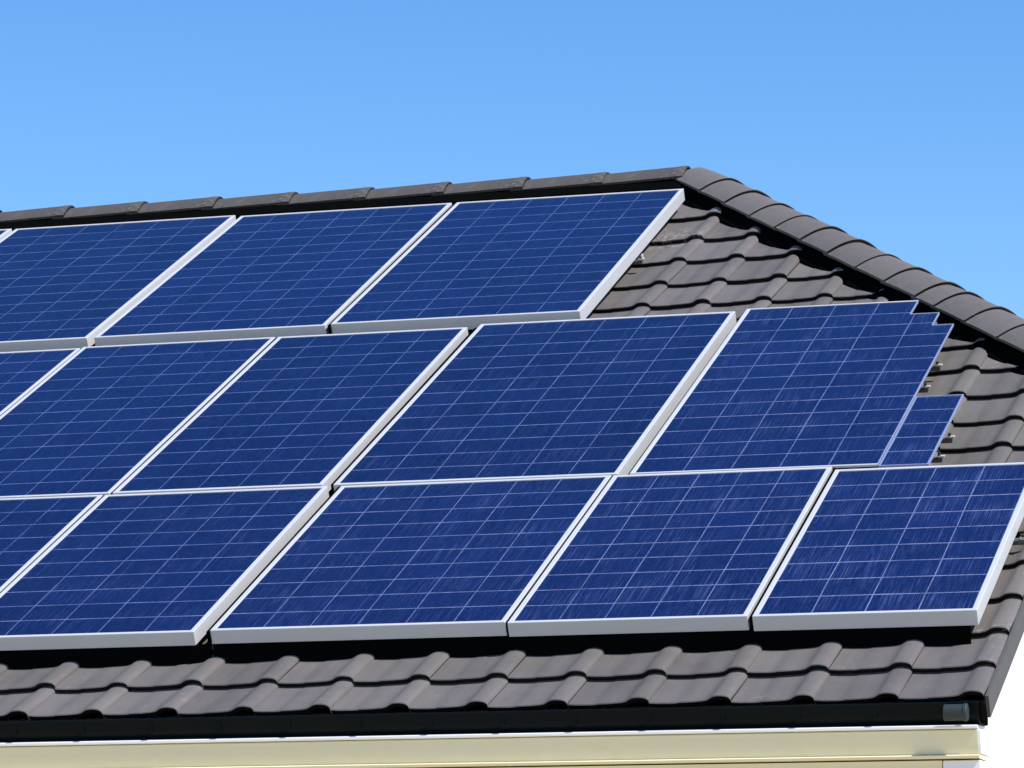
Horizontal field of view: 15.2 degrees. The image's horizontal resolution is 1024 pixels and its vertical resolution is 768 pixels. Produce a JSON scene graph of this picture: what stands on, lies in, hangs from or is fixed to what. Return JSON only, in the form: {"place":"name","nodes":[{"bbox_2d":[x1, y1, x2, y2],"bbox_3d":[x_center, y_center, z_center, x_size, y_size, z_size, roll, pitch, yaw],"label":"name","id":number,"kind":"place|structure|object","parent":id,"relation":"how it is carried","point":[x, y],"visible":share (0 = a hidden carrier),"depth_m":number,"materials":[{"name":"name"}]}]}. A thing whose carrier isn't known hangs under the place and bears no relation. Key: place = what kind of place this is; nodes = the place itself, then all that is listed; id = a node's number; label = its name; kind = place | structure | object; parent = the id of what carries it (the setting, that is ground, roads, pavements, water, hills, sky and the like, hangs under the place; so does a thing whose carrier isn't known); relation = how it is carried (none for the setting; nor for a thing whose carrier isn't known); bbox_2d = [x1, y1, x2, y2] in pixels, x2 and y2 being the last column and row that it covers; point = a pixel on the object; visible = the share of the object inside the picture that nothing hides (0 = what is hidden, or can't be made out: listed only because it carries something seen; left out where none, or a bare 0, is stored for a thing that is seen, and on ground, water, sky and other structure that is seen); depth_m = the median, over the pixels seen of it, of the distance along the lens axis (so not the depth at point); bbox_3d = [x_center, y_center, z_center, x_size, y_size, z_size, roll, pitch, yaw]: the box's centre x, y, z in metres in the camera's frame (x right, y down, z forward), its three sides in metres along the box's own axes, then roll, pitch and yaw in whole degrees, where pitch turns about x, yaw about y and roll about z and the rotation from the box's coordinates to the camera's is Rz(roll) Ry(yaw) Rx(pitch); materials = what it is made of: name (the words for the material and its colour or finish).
{"place":"outdoors","nodes":[
{"label":"outdoors","id":0,"kind":"place"},
{"bbox_2d":[0,0,1023,318],"label":"sky","id":1,"kind":"structure","parent":0,"point":[897,126],"materials":[{"name":"blue"}]},
{"label":"ground","id":2,"kind":"structure","parent":0,"visible":0},
{"bbox_2d":[0,166,1023,767],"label":"house","id":3,"kind":"structure","parent":2,"relation":"on","point":[718,242],"depth_m":13.67,"materials":[{"name":"tile"}]},
{"bbox_2d":[631,253,644,264],"bbox_3d":[-1.695,-0.472,19.291,4.896,0.097,0.060,-3,18,17],"label":"mounting rail","id":4,"kind":"object","parent":3,"relation":"attached to","point":[641,258],"visible":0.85,"depth_m":18.57,"materials":[{"name":"metal"}]},
{"bbox_2d":[0,229,11,239],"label":"solar panel","id":5,"kind":"object","parent":4,"relation":"attached to","point":[4,233],"visible":0.61,"depth_m":20.62,"materials":[{"name":"glass"}]},
{"bbox_2d":[0,215,235,351],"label":"solar panel","id":6,"kind":"object","parent":4,"relation":"attached to","point":[72,286],"visible":0.83,"depth_m":19.55,"materials":[{"name":"glass"}]},
{"bbox_2d":[94,203,454,345],"bbox_3d":[-1.139,-0.555,19.119,1.190,0.055,2.123,-3,18,17],"label":"solar panel","id":7,"kind":"object","parent":4,"relation":"attached to","point":[285,274],"visible":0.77,"depth_m":18.97,"materials":[{"name":"glass"}]},
{"bbox_2d":[331,189,684,333],"bbox_3d":[0.016,-0.609,18.780,1.215,0.062,2.115,-3,17,17],"label":"solar panel","id":8,"kind":"object","parent":4,"relation":"attached to","point":[472,265],"visible":0.84,"depth_m":18.62,"materials":[{"name":"glass"}]},
{"bbox_2d":[679,383,930,402],"bbox_3d":[-0.720,0.153,16.791,5.172,0.089,0.060,-3,17,17],"label":"mounting rail","id":9,"kind":"object","parent":3,"relation":"attached to","point":[924,388],"visible":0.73,"depth_m":16.02,"materials":[{"name":"metal"}]},
{"bbox_2d":[0,348,80,415],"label":"solar panel","id":10,"kind":"object","parent":9,"relation":"attached to","point":[23,374],"visible":0.61,"depth_m":17.94,"materials":[{"name":"glass"}]},
{"bbox_2d":[0,337,276,498],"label":"solar panel","id":11,"kind":"object","parent":9,"relation":"on","point":[101,420],"visible":0.88,"depth_m":17.11,"materials":[{"name":"glass"}]},
{"bbox_2d":[112,327,476,494],"bbox_3d":[-0.906,0.120,16.783,0.972,0.055,2.144,-3,17,17],"label":"solar panel","id":12,"kind":"object","parent":9,"relation":"on","point":[303,411],"visible":0.91,"depth_m":16.69,"materials":[{"name":"glass"}]},
{"bbox_2d":[333,311,736,490],"bbox_3d":[0.142,0.067,16.479,1.203,0.055,2.194,-3,17,17],"label":"solar panel","id":13,"kind":"object","parent":9,"relation":"attached to","point":[559,398],"visible":0.86,"depth_m":16.38,"materials":[{"name":"glass"}]},
{"bbox_2d":[630,300,953,474],"bbox_3d":[1.242,-0.008,16.137,1.006,0.016,2.214,-3,17,17],"label":"solar panel","id":14,"kind":"object","parent":9,"relation":"attached to","point":[836,385],"visible":1,"depth_m":16.02,"materials":[{"name":"glass"}]},
{"bbox_2d":[694,361,942,381],"bbox_3d":[-0.641,0.062,17.055,5.174,0.089,0.060,-3,17,17],"label":"mounting rail","id":15,"kind":"object","parent":3,"relation":"attached to","point":[936,367],"visible":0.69,"depth_m":16.29,"materials":[{"name":"metal"}]},
{"bbox_2d":[931,452,944,462],"bbox_3d":[1.193,0.336,15.303,1.082,0.089,0.060,-3,17,17],"label":"mounting rail","id":16,"kind":"object","parent":3,"relation":"attached to","point":[939,458],"visible":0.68,"depth_m":15.14,"materials":[{"name":"metal"}]},
{"bbox_2d":[941,433,954,442],"bbox_3d":[1.256,0.262,15.517,1.084,0.089,0.060,-3,17,17],"label":"mounting rail","id":17,"kind":"object","parent":3,"relation":"attached to","point":[949,438],"visible":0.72,"depth_m":15.35,"materials":[{"name":"metal"}]},
{"bbox_2d":[879,394,963,467],"bbox_3d":[1.636,0.184,15.319,0.198,0.012,0.856,-3,18,17],"label":"solar panel","id":18,"kind":"object","parent":17,"relation":"attached to","point":[921,431],"visible":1,"depth_m":15.30,"materials":[{"name":"blue glass"}]},
{"bbox_2d":[1012,534,1023,544],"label":"mounting rail","id":19,"kind":"object","parent":3,"relation":"attached to","point":[1020,541],"visible":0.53,"depth_m":14.12,"materials":[{"name":"metal"}]},
{"bbox_2d":[0,495,103,592],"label":"solar panel","id":20,"kind":"object","parent":19,"relation":"on","point":[32,529],"visible":0.75,"depth_m":15.67,"materials":[{"name":"glass"}]},
{"bbox_2d":[0,486,340,668],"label":"solar panel","id":21,"kind":"object","parent":19,"relation":"on","point":[163,579],"visible":1,"depth_m":14.89,"materials":[{"name":"glass"}]},
{"bbox_2d":[210,475,612,662],"bbox_3d":[-0.349,0.698,14.743,1.151,0.126,1.606,-3,17,17],"label":"solar panel","id":22,"kind":"object","parent":19,"relation":"on","point":[457,569],"visible":0.88,"depth_m":14.52,"materials":[{"name":"glass"}]},
{"bbox_2d":[507,467,835,655],"bbox_3d":[0.630,0.653,14.434,0.904,0.126,1.605,-3,17,17],"label":"solar panel","id":23,"kind":"object","parent":19,"relation":"on","point":[684,561],"visible":0.97,"depth_m":14.21,"materials":[{"name":"glass"}]},
{"bbox_2d":[752,462,1023,649],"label":"solar panel","id":24,"kind":"object","parent":19,"relation":"attached to","point":[883,557],"visible":1,"depth_m":13.94,"materials":[{"name":"glass"}]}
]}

